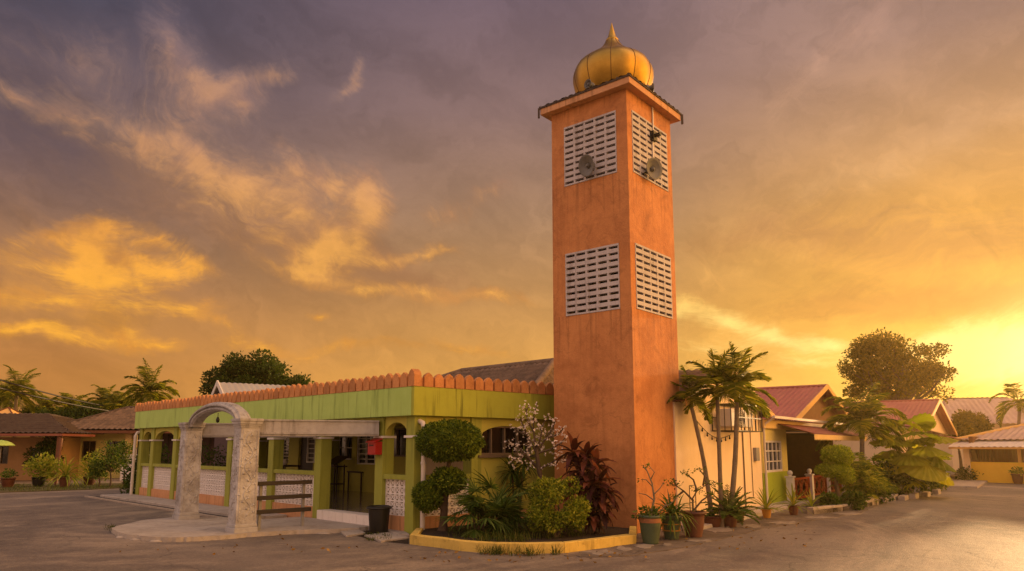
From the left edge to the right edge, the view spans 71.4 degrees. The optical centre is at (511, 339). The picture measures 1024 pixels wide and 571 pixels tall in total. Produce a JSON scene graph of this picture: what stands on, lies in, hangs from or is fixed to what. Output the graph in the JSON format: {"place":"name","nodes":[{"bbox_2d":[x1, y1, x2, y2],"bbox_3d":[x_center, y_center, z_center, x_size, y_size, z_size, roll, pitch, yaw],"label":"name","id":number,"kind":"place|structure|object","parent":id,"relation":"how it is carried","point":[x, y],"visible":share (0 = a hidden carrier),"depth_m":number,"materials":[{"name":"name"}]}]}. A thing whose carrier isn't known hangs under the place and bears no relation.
{"place":"outdoors","nodes":[
{"label":"outdoors","id":0,"kind":"place"},
{"bbox_2d":[0,407,19,413],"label":"shade pavilion","id":1,"kind":"structure","parent":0,"point":[7,410],"depth_m":49.62,"materials":[{"name":"beige fabric"}]},
{"bbox_2d":[22,433,64,467],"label":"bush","id":2,"kind":"object","parent":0,"point":[49,443],"visible":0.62,"depth_m":38.07,"materials":[{"name":"green plant"}]},
{"bbox_2d":[0,387,109,410],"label":"power line","id":3,"kind":"object","parent":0,"point":[51,399],"visible":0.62,"depth_m":48.95,"materials":[{"name":"black plastic"}]},
{"bbox_2d":[0,379,114,407],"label":"power line","id":4,"kind":"object","parent":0,"point":[50,393],"visible":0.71,"depth_m":49.89,"materials":[{"name":"black plastic"}]},
{"bbox_2d":[0,478,135,483],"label":"lane pavement","id":5,"kind":"structure","parent":0,"point":[115,480],"depth_m":38.33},
{"bbox_2d":[211,380,290,484],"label":"metal roof building","id":6,"kind":"structure","parent":0,"point":[222,387],"depth_m":33.39,"materials":[{"name":"white paint"}]},
{"bbox_2d":[0,448,1023,570],"bbox_3d":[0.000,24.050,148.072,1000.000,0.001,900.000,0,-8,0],"label":"road asphalt","id":7,"kind":"structure","parent":0,"point":[981,528],"depth_m":13.47,"materials":[{"name":"grey asphalt"}]},
{"bbox_2d":[0,364,43,413],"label":"palm tree","id":8,"kind":"object","parent":7,"relation":"on","point":[10,396],"visible":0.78,"depth_m":61.72,"materials":[{"name":"green plant"}]},
{"bbox_2d":[27,392,68,411],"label":"palm tree","id":9,"kind":"object","parent":7,"relation":"on","point":[49,405],"visible":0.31,"depth_m":69.51,"materials":[{"name":"green plant"}]},
{"bbox_2d":[38,406,75,416],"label":"broadleaf tree","id":10,"kind":"object","parent":7,"relation":"on","point":[61,411],"visible":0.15,"depth_m":58.62,"materials":[{"name":"green plant"}]},
{"bbox_2d":[0,482,133,492],"bbox_3d":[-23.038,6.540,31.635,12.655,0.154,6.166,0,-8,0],"label":"verge grass","id":11,"kind":"structure","parent":7,"relation":"on","point":[62,488],"depth_m":31.67,"materials":[{"name":"green plant"}]},
{"bbox_2d":[0,468,18,486],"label":"potted plant","id":12,"kind":"object","parent":11,"relation":"on","point":[7,481],"visible":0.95,"depth_m":32.47,"materials":[{"name":"green plant"}]},
{"bbox_2d":[21,451,64,486],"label":"potted plant","id":13,"kind":"object","parent":11,"relation":"on","point":[40,467],"visible":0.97,"depth_m":33.12,"materials":[{"name":"green plant"}]},
{"bbox_2d":[54,438,62,484],"bbox_3d":[-22.162,5.976,34.798,0.136,2.292,0.569,4,-9,-23],"label":"leaning post","id":14,"kind":"object","parent":11,"relation":"on","point":[59,453],"visible":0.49,"depth_m":34.88,"materials":[{"name":"brown wood"}]},
{"bbox_2d":[0,413,124,480],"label":"dark roof house","id":15,"kind":"structure","parent":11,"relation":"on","point":[21,432],"depth_m":40.15,"materials":[{"name":"brown"}]},
{"bbox_2d":[0,446,8,463],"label":"window","id":16,"kind":"structure","parent":15,"relation":"in","point":[4,449],"depth_m":40.04,"materials":[{"name":"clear glass"}]},
{"bbox_2d":[40,455,85,487],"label":"potted plant","id":17,"kind":"object","parent":11,"relation":"on","point":[64,478],"visible":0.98,"depth_m":32.51,"materials":[{"name":"green plant"}]},
{"bbox_2d":[69,448,112,484],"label":"potted plant","id":18,"kind":"object","parent":11,"relation":"on","point":[87,480],"visible":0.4,"depth_m":34.34,"materials":[{"name":"green plant"}]},
{"bbox_2d":[84,457,108,485],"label":"broadleaf tree","id":19,"kind":"object","parent":11,"relation":"on","point":[93,467],"visible":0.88,"depth_m":32.53,"materials":[{"name":"green plant"}]},
{"bbox_2d":[91,440,127,485],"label":"broadleaf tree","id":20,"kind":"object","parent":11,"relation":"on","point":[110,463],"visible":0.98,"depth_m":32.76,"materials":[{"name":"green plant"}]},
{"bbox_2d":[111,438,137,484],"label":"broadleaf tree","id":21,"kind":"object","parent":11,"relation":"on","point":[125,457],"visible":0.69,"depth_m":34.53,"materials":[{"name":"green plant"}]},
{"bbox_2d":[52,392,88,408],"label":"palm tree","id":22,"kind":"object","parent":7,"relation":"on","point":[70,396],"visible":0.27,"depth_m":71.41,"materials":[{"name":"green plant"}]},
{"bbox_2d":[66,401,103,418],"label":"broadleaf tree","id":23,"kind":"object","parent":7,"relation":"on","point":[80,412],"visible":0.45,"depth_m":57.09,"materials":[{"name":"green plant"}]},
{"bbox_2d":[84,384,120,404],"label":"palm tree","id":24,"kind":"object","parent":7,"relation":"on","point":[102,398],"visible":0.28,"depth_m":65.43,"materials":[{"name":"green plant"}]},
{"bbox_2d":[100,391,138,411],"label":"palm tree","id":25,"kind":"object","parent":7,"relation":"on","point":[117,404],"visible":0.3,"depth_m":59.14,"materials":[{"name":"green plant"}]},
{"bbox_2d":[119,454,137,493],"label":"dark shrub","id":26,"kind":"object","parent":7,"relation":"on","point":[126,483],"visible":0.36,"depth_m":27.99,"materials":[{"name":"green plant"}]},
{"bbox_2d":[47,406,214,477],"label":"tiled bungalow","id":27,"kind":"object","parent":7,"relation":"on","point":[122,418],"visible":0.21,"depth_m":42.72,"materials":[{"name":"brown tile"}]},
{"bbox_2d":[81,441,95,460],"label":"window","id":28,"kind":"structure","parent":27,"relation":"in","point":[88,446],"depth_m":42.66,"materials":[{"name":"brown glass"}]},
{"bbox_2d":[115,358,179,407],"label":"palm tree","id":29,"kind":"object","parent":7,"relation":"on","point":[147,391],"visible":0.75,"depth_m":51.52,"materials":[{"name":"green plant"}]},
{"bbox_2d":[84,496,221,516],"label":"drain kerb","id":30,"kind":"structure","parent":7,"relation":"on","point":[161,508],"depth_m":22.69,"materials":[{"name":"concrete"}]},
{"bbox_2d":[135,443,171,466],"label":"garden shrub","id":31,"kind":"object","parent":7,"relation":"on","point":[166,460],"visible":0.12,"depth_m":29.69,"materials":[{"name":"green plant"}]},
{"bbox_2d":[100,494,286,518],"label":"porch walkway","id":32,"kind":"structure","parent":7,"relation":"on","point":[203,508],"depth_m":22.64,"materials":[{"name":"concrete"}]},
{"bbox_2d":[200,442,226,484],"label":"garden shrub","id":33,"kind":"object","parent":7,"relation":"on","point":[209,458],"visible":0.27,"depth_m":31.00,"materials":[{"name":"green plant"}]},
{"bbox_2d":[111,517,368,541],"bbox_3d":[-6.115,4.344,16.347,5.996,0.140,4.259,0,-8,0],"label":"gateway apron","id":34,"kind":"object","parent":7,"relation":"on","point":[169,529],"visible":0.61,"depth_m":15.78,"materials":[{"name":"concrete"}]},
{"bbox_2d":[172,402,378,532],"bbox_3d":[-5.766,2.978,17.251,2.980,2.850,5.106,8,-11,-41],"label":"gateway","id":35,"kind":"object","parent":34,"relation":"on","point":[245,430],"visible":1,"depth_m":16.02,"materials":[{"name":"stone"}]},
{"bbox_2d":[256,480,311,529],"bbox_3d":[-5.134,3.691,15.954,1.310,1.035,0.155,8,-11,-41],"label":"steel railing","id":36,"kind":"object","parent":34,"relation":"on","point":[301,509],"visible":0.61,"depth_m":15.90,"materials":[{"name":"grey metal"}]},
{"bbox_2d":[198,348,314,395],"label":"broadleaf tree","id":37,"kind":"object","parent":7,"relation":"on","point":[257,370],"visible":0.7,"depth_m":48.66,"materials":[{"name":"green plant"}]},
{"bbox_2d":[130,358,554,534],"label":"prayer hall","id":38,"kind":"structure","parent":7,"relation":"on","point":[405,407],"depth_m":18.21,"materials":[{"name":"paint"}]},
{"bbox_2d":[283,437,288,458],"bbox_3d":[-9.501,4.576,29.578,1.267,1.058,0.100,-8,-12,44],"label":"window","id":39,"kind":"structure","parent":38,"relation":"in","point":[286,442],"depth_m":29.45,"materials":[{"name":"white paint"}]},
{"bbox_2d":[300,437,314,485],"bbox_3d":[-8.071,4.764,28.159,1.149,2.100,0.103,-8,-12,44],"label":"door","id":40,"kind":"structure","parent":38,"relation":"in","point":[304,466],"depth_m":28.29,"materials":[{"name":"wood"}]},
{"bbox_2d":[306,437,314,462],"bbox_3d":[-7.504,4.237,27.671,1.608,1.100,0.100,-8,-12,44],"label":"window","id":41,"kind":"structure","parent":38,"relation":"in","point":[307,460],"depth_m":28.10,"materials":[{"name":"white paint"}]},
{"bbox_2d":[330,456,347,491],"bbox_3d":[-6.278,4.763,25.271,0.744,1.250,0.548,-8,-12,44],"label":"lectern","id":42,"kind":"object","parent":38,"relation":"on","point":[336,460],"visible":0.77,"depth_m":25.20,"materials":[{"name":"brown wood"}]},
{"bbox_2d":[339,436,351,459],"bbox_3d":[-6.141,4.009,26.368,1.057,0.860,0.100,-8,-12,44],"label":"window","id":43,"kind":"structure","parent":38,"relation":"in","point":[345,445],"depth_m":26.38,"materials":[{"name":"white paint"}]},
{"bbox_2d":[347,471,363,491],"bbox_3d":[-5.447,5.100,25.666,0.948,0.700,0.598,-8,-12,44],"label":"side table","id":44,"kind":"object","parent":38,"relation":"on","point":[360,472],"visible":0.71,"depth_m":25.34,"materials":[{"name":"brown wood"}]},
{"bbox_2d":[357,436,374,464],"bbox_3d":[-4.992,3.876,25.261,1.608,1.100,0.100,-8,-12,44],"label":"window","id":45,"kind":"structure","parent":38,"relation":"in","point":[363,457],"depth_m":25.60,"materials":[{"name":"white paint"}]},
{"bbox_2d":[366,438,382,454],"bbox_3d":[-3.178,2.465,16.428,0.358,0.380,0.227,-8,-12,44],"label":"letter box","id":46,"kind":"object","parent":38,"relation":"attached to","point":[374,447],"visible":1,"depth_m":16.35,"materials":[{"name":"red metal"}]},
{"bbox_2d":[394,428,405,456],"bbox_3d":[-3.899,3.506,24.245,1.442,0.948,0.100,-8,-12,44],"label":"window","id":47,"kind":"structure","parent":38,"relation":"in","point":[399,442],"depth_m":24.18,"materials":[{"name":"black glass"}]},
{"bbox_2d":[481,426,530,454],"bbox_3d":[-0.198,2.469,17.440,1.712,0.700,0.100,7,-11,-41],"label":"window","id":48,"kind":"structure","parent":38,"relation":"in","point":[494,436],"depth_m":17.42,"materials":[{"name":"brown glass"}]},
{"bbox_2d":[104,523,584,556],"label":"weeds and grass","id":49,"kind":"object","parent":7,"relation":"on","point":[488,536],"visible":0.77,"depth_m":13.68,"materials":[{"name":"green plant"}]},
{"bbox_2d":[357,530,408,543],"bbox_3d":[-2.876,4.237,15.526,1.102,0.001,3.629,6,-10,-33],"label":"dirt patch","id":50,"kind":"object","parent":7,"relation":"on","point":[405,541],"visible":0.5,"depth_m":14.44,"materials":[{"name":"soil"}]},
{"bbox_2d":[340,529,408,542],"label":"drain cover slabs","id":51,"kind":"structure","parent":50,"relation":"on","point":[398,535],"depth_m":15.09,"materials":[{"name":"concrete"}]},
{"bbox_2d":[366,505,391,533],"bbox_3d":[-2.923,3.946,15.645,0.570,0.580,0.570,0,-8,0],"label":"litter bin","id":52,"kind":"object","parent":50,"relation":"on","point":[379,518],"visible":0.92,"depth_m":15.46,"materials":[{"name":"black plastic"}]},
{"bbox_2d":[119,523,814,562],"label":"fallen leaves","id":53,"kind":"object","parent":7,"relation":"on","point":[523,552],"visible":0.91,"depth_m":12.71,"materials":[{"name":"brown plant"}]},
{"bbox_2d":[409,526,636,553],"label":"planter kerb","id":54,"kind":"structure","parent":7,"relation":"on","point":[417,538],"depth_m":13.11,"materials":[{"name":"yellow paint"}]},
{"bbox_2d":[421,519,628,541],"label":"planter soil","id":55,"kind":"structure","parent":7,"relation":"on","point":[609,531],"depth_m":14.47,"materials":[{"name":"brown soil"}]},
{"bbox_2d":[411,418,485,530],"bbox_3d":[-1.352,2.924,15.304,1.610,2.500,1.550,0,-8,0],"label":"topiary tree","id":56,"kind":"object","parent":55,"relation":"on","point":[449,441],"visible":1,"depth_m":14.98,"materials":[{"name":"green plant"}]},
{"bbox_2d":[436,469,540,537],"bbox_3d":[-0.369,3.514,14.739,2.455,1.753,2.201,0,-8,0],"label":"fan palm","id":57,"kind":"object","parent":55,"relation":"on","point":[501,507],"visible":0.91,"depth_m":14.38,"materials":[{"name":"green plant"}]},
{"bbox_2d":[495,446,539,516],"bbox_3d":[0.131,3.432,16.900,1.292,1.872,1.151,0,-8,0],"label":"dracaena","id":58,"kind":"object","parent":55,"relation":"on","point":[518,480],"visible":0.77,"depth_m":16.83,"materials":[{"name":"green plant"}]},
{"bbox_2d":[501,400,567,512],"bbox_3d":[0.537,2.868,16.401,1.600,2.943,0.900,0,-8,0],"label":"blossom tree","id":59,"kind":"object","parent":55,"relation":"on","point":[537,449],"visible":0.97,"depth_m":16.40,"materials":[{"name":"white plant"}]},
{"bbox_2d":[523,475,591,537],"bbox_3d":[0.922,3.351,14.227,1.431,1.261,1.292,0,-8,0],"label":"golden shrub","id":60,"kind":"object","parent":55,"relation":"on","point":[554,521],"visible":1,"depth_m":13.99,"materials":[{"name":"green plant"}]},
{"bbox_2d":[554,431,624,533],"bbox_3d":[1.586,2.988,14.839,1.441,2.151,1.270,0,-8,0],"label":"cordyline","id":61,"kind":"object","parent":55,"relation":"on","point":[597,488],"visible":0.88,"depth_m":14.64,"materials":[{"name":"red plant"}]},
{"bbox_2d":[426,369,774,514],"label":"cream house","id":62,"kind":"structure","parent":7,"relation":"on","point":[749,465],"depth_m":19.06,"materials":[{"name":"paint"}]},
{"bbox_2d":[711,403,762,431],"bbox_3d":[6.245,2.184,19.714,0.722,0.738,2.059,-6,-11,36],"label":"window","id":63,"kind":"structure","parent":62,"relation":"attached to","point":[727,418],"depth_m":19.22,"materials":[{"name":"white glass"}]},
{"bbox_2d":[538,23,682,533],"bbox_3d":[2.588,-1.989,18.021,2.786,13.062,2.735,-7,-11,39],"label":"minaret","id":64,"kind":"object","parent":7,"relation":"on","point":[616,370],"visible":0.98,"depth_m":17.09,"materials":[{"name":"orange paint"}]},
{"bbox_2d":[578,154,594,176],"bbox_3d":[1.853,-4.217,17.272,0.450,0.525,0.450,0,-8,0],"label":"loudspeaker","id":65,"kind":"object","parent":64,"relation":"attached to","point":[586,165],"visible":1,"depth_m":17.32,"materials":[{"name":"black plastic"}]},
{"bbox_2d":[643,157,662,179],"bbox_3d":[3.372,-4.121,17.347,0.540,0.538,0.342,6,-10,-34],"label":"loudspeaker","id":66,"kind":"object","parent":64,"relation":"attached to","point":[653,169],"visible":1,"depth_m":17.30,"materials":[{"name":"black plastic"}]},
{"bbox_2d":[650,130,660,141],"bbox_3d":[3.590,-5.076,17.724,0.240,0.240,0.180,-7,-11,39],"label":"floodlight","id":67,"kind":"object","parent":64,"relation":"attached to","point":[654,135],"visible":1,"depth_m":17.70,"materials":[{"name":"plastic"}]},
{"bbox_2d":[579,512,861,554],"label":"concrete patches","id":68,"kind":"object","parent":7,"relation":"on","point":[712,529],"visible":0.91,"depth_m":16.02,"materials":[{"name":"grey concrete"}]},
{"bbox_2d":[564,500,877,557],"bbox_3d":[6.866,4.731,18.674,2.918,0.062,17.309,-6,-11,36],"label":"roadside strip","id":69,"kind":"object","parent":7,"relation":"on","point":[800,517],"visible":0.37,"depth_m":15.35,"materials":[{"name":"concrete"}]},
{"bbox_2d":[631,462,678,543],"bbox_3d":[2.773,3.220,14.088,0.870,1.571,0.560,3,-9,-20],"label":"potted plant","id":70,"kind":"object","parent":69,"relation":"on","point":[650,520],"visible":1,"depth_m":13.89,"materials":[{"name":"green plant"}]},
{"bbox_2d":[656,491,698,539],"bbox_3d":[3.295,3.611,14.690,1.082,0.975,1.129,0,-8,0],"label":"potted plant","id":71,"kind":"object","parent":69,"relation":"on","point":[671,524],"visible":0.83,"depth_m":14.53,"materials":[{"name":"green plant"}]},
{"bbox_2d":[664,466,722,537],"bbox_3d":[3.816,3.416,15.097,1.267,1.481,0.555,0,-8,0],"label":"potted plant","id":72,"kind":"object","parent":69,"relation":"on","point":[698,517],"visible":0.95,"depth_m":15.01,"materials":[{"name":"green plant"}]},
{"bbox_2d":[704,511,721,526],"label":"potted plant","id":73,"kind":"object","parent":69,"relation":"on","point":[715,521],"visible":0.81,"depth_m":16.65,"materials":[{"name":"brown ceramic"}]},
{"bbox_2d":[666,365,719,516],"bbox_3d":[4.367,2.541,17.192,1.413,3.866,1.345,0,-8,0],"label":"palm tree","id":74,"kind":"object","parent":73,"relation":"in","point":[696,401],"visible":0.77,"depth_m":17.13,"materials":[{"name":"green plant"}]},
{"bbox_2d":[681,347,755,526],"bbox_3d":[4.999,2.307,17.034,1.850,4.272,1.802,0,-8,0],"label":"palm tree","id":75,"kind":"object","parent":69,"relation":"on","point":[708,381],"visible":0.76,"depth_m":17.00,"materials":[{"name":"green plant"}]},
{"bbox_2d":[700,484,760,527],"bbox_3d":[5.137,3.925,16.862,1.432,0.998,1.434,0,-8,0],"label":"potted plant","id":76,"kind":"object","parent":69,"relation":"on","point":[730,520],"visible":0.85,"depth_m":16.68,"materials":[{"name":"green plant"}]},
{"bbox_2d":[695,341,778,526],"bbox_3d":[5.438,2.240,17.089,2.029,4.444,1.970,0,-8,0],"label":"palm tree","id":77,"kind":"object","parent":69,"relation":"on","point":[750,396],"visible":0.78,"depth_m":16.98,"materials":[{"name":"green plant"}]},
{"bbox_2d":[746,488,788,517],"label":"potted plant","id":78,"kind":"object","parent":69,"relation":"on","point":[766,510],"visible":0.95,"depth_m":18.89,"materials":[{"name":"green plant"}]},
{"bbox_2d":[796,488,826,508],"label":"potted plant","id":79,"kind":"object","parent":69,"relation":"on","point":[810,499],"visible":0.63,"depth_m":20.45,"materials":[{"name":"green plant"}]},
{"bbox_2d":[813,500,875,513],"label":"shrub bed soil","id":80,"kind":"object","parent":69,"relation":"on","point":[817,503],"visible":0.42,"depth_m":20.98,"materials":[{"name":"brown soil"}]},
{"bbox_2d":[818,490,843,505],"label":"bush","id":81,"kind":"object","parent":80,"relation":"on","point":[829,498],"visible":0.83,"depth_m":21.01,"materials":[{"name":"green plant"}]},
{"bbox_2d":[814,444,856,496],"bbox_3d":[10.266,4.250,22.596,1.307,1.873,1.239,0,-8,0],"label":"cloud topiary","id":82,"kind":"object","parent":80,"relation":"on","point":[836,459],"visible":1,"depth_m":22.39,"materials":[{"name":"green plant"}]},
{"bbox_2d":[841,489,870,509],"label":"bush","id":83,"kind":"object","parent":80,"relation":"on","point":[857,499],"visible":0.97,"depth_m":21.22,"materials":[{"name":"green plant"}]},
{"bbox_2d":[827,452,900,502],"bbox_3d":[11.391,4.497,23.152,2.028,1.684,1.873,0,-8,0],"label":"feathery shrub","id":84,"kind":"object","parent":80,"relation":"on","point":[867,481],"visible":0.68,"depth_m":22.84,"materials":[{"name":"green plant"}]},
{"bbox_2d":[865,480,897,503],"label":"bush","id":85,"kind":"object","parent":80,"relation":"on","point":[884,494],"visible":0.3,"depth_m":23.48,"materials":[{"name":"green plant"}]},
{"bbox_2d":[680,500,809,529],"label":"house walkway","id":86,"kind":"structure","parent":7,"relation":"on","point":[758,512],"depth_m":20.71,"materials":[{"name":"concrete"}]},
{"bbox_2d":[772,484,812,514],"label":"potted plant","id":87,"kind":"object","parent":7,"relation":"on","point":[793,508],"visible":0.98,"depth_m":19.69,"materials":[{"name":"green plant"}]},
{"bbox_2d":[755,384,866,502],"bbox_3d":[9.369,4.218,30.840,10.280,4.574,15.795,-6,-11,36],"label":"red roof bungalow","id":88,"kind":"object","parent":7,"relation":"on","point":[798,409],"visible":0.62,"depth_m":28.45,"materials":[{"name":"yellow paint"}]},
{"bbox_2d":[766,441,782,471],"bbox_3d":[8.529,3.817,23.305,0.081,1.000,1.760,-6,-11,36],"label":"window","id":89,"kind":"structure","parent":88,"relation":"in","point":[773,449],"depth_m":23.46,"materials":[{"name":"white paint"}]},
{"bbox_2d":[785,467,854,500],"bbox_3d":[12.130,5.466,27.443,0.280,1.100,10.001,-6,-11,36],"label":"porch fence","id":90,"kind":"object","parent":7,"relation":"on","point":[809,481],"visible":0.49,"depth_m":25.36,"materials":[{"name":"white paint"}]},
{"bbox_2d":[807,497,880,513],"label":"stone bed kerb","id":91,"kind":"structure","parent":7,"relation":"on","point":[820,508],"depth_m":20.58,"materials":[{"name":"grey stone"}]},
{"bbox_2d":[815,381,907,459],"bbox_3d":[13.294,3.768,26.720,3.328,4.260,3.312,0,-8,0],"label":"palm tree","id":92,"kind":"object","parent":7,"relation":"on","point":[861,416],"visible":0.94,"depth_m":26.52,"materials":[{"name":"green plant"}]},
{"bbox_2d":[786,399,968,466],"bbox_3d":[20.475,6.114,43.262,13.103,4.496,15.236,-6,-11,36],"label":"red roof bungalow","id":93,"kind":"object","parent":7,"relation":"on","point":[935,408],"visible":0.16,"depth_m":38.94,"materials":[{"name":"metal"}]},
{"bbox_2d":[870,458,916,495],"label":"garden shrub","id":94,"kind":"object","parent":7,"relation":"on","point":[899,479],"visible":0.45,"depth_m":26.16,"materials":[{"name":"green plant"}]},
{"bbox_2d":[836,327,958,403],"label":"broadleaf tree","id":95,"kind":"object","parent":7,"relation":"on","point":[905,383],"visible":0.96,"depth_m":50.65,"materials":[{"name":"green plant"}]},
{"bbox_2d":[881,489,940,501],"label":"garden kerb","id":96,"kind":"structure","parent":7,"relation":"on","point":[913,495],"depth_m":25.76,"materials":[{"name":"concrete"}]},
{"bbox_2d":[869,413,957,494],"bbox_3d":[14.969,4.339,26.707,3.091,3.113,3.203,0,-8,0],"label":"fan palm","id":97,"kind":"object","parent":7,"relation":"on","point":[919,460],"visible":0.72,"depth_m":25.94,"materials":[{"name":"green plant"}]},
{"bbox_2d":[902,448,943,494],"bbox_3d":[16.428,5.322,28.615,1.719,2.495,1.570,-4,-9,26],"label":"garden shrub","id":98,"kind":"object","parent":7,"relation":"on","point":[929,484],"visible":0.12,"depth_m":28.38,"materials":[{"name":"green plant"}]},
{"bbox_2d":[944,417,973,469],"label":"broadleaf tree","id":99,"kind":"object","parent":7,"relation":"on","point":[962,427],"visible":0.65,"depth_m":47.15,"materials":[{"name":"green plant"}]},
{"bbox_2d":[953,465,978,479],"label":"garden shrub","id":100,"kind":"object","parent":7,"relation":"on","point":[962,473],"visible":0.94,"depth_m":37.95,"materials":[{"name":"green plant"}]},
{"bbox_2d":[951,409,988,434],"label":"broadleaf tree","id":101,"kind":"object","parent":7,"relation":"on","point":[964,415],"visible":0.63,"depth_m":49.37,"materials":[{"name":"green plant"}]},
{"bbox_2d":[971,411,995,431],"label":"broadleaf tree","id":102,"kind":"object","parent":7,"relation":"on","point":[987,425],"visible":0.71,"depth_m":49.22,"materials":[{"name":"green plant"}]},
{"bbox_2d":[948,423,1023,483],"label":"yellow house","id":103,"kind":"structure","parent":7,"relation":"on","point":[994,455],"depth_m":37.82,"materials":[{"name":"paint"}]},
{"bbox_2d":[988,382,1023,427],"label":"palm tree","id":104,"kind":"object","parent":7,"relation":"on","point":[1003,405],"visible":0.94,"depth_m":43.95,"materials":[{"name":"green plant"}]},
{"bbox_2d":[1008,466,1023,483],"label":"potted plant","id":105,"kind":"object","parent":7,"relation":"on","point":[1017,478],"visible":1,"depth_m":36.06,"materials":[{"name":"green plant"}]},
{"bbox_2d":[0,0,1023,447],"label":"sky","id":106,"kind":"structure","parent":0,"point":[336,189],"materials":[{"name":"orange"}]},
{"bbox_2d":[948,474,987,488],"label":"corner pavement","id":107,"kind":"structure","parent":0,"point":[974,484],"depth_m":34.49,"materials":[{"name":"grey concrete"}]},
{"bbox_2d":[934,397,1023,469],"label":"pale roof house","id":108,"kind":"structure","parent":0,"point":[978,404],"depth_m":57.29,"materials":[{"name":"beige paint"}]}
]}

